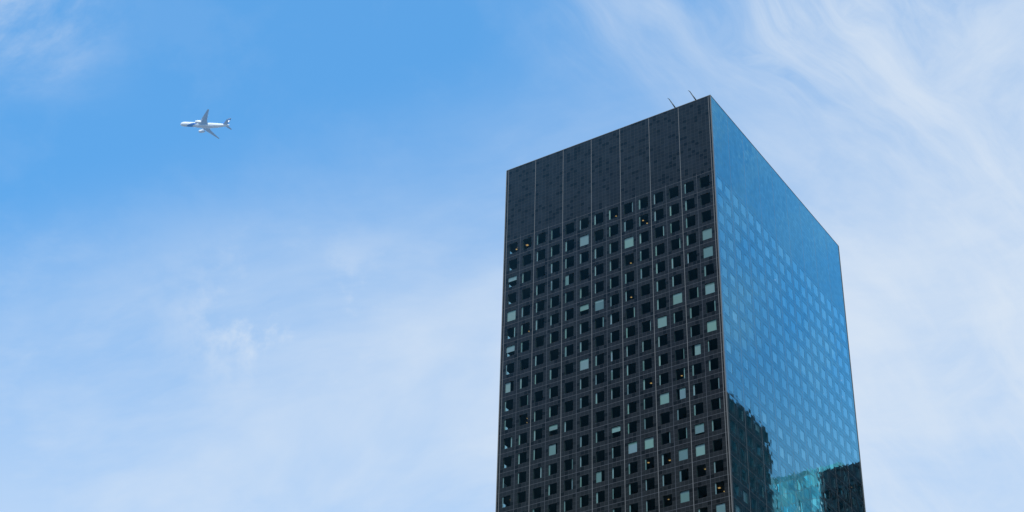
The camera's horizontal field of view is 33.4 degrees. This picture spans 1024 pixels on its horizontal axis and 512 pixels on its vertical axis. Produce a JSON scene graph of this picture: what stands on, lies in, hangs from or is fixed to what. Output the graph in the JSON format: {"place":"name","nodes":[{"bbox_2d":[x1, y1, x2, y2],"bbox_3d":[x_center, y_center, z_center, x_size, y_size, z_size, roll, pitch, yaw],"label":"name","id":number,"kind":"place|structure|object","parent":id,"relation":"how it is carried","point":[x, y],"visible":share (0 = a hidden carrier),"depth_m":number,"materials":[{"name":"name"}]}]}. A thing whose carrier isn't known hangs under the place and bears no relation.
{"place":"outdoors","nodes":[
{"label":"outdoors","id":0,"kind":"place"},
{"bbox_2d":[180,109,231,138],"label":"airplane","id":1,"kind":"object","parent":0,"point":[202,123],"visible":1,"depth_m":2135.09,"materials":[{"name":"white metal"}]},
{"bbox_2d":[0,0,1023,511],"label":"sky","id":2,"kind":"structure","parent":0,"point":[297,308],"materials":[{"name":"blue"}]},
{"label":"ground","id":3,"kind":"structure","parent":0,"visible":0},
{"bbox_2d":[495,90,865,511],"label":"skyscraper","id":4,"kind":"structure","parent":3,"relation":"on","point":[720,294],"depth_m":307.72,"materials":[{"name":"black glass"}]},
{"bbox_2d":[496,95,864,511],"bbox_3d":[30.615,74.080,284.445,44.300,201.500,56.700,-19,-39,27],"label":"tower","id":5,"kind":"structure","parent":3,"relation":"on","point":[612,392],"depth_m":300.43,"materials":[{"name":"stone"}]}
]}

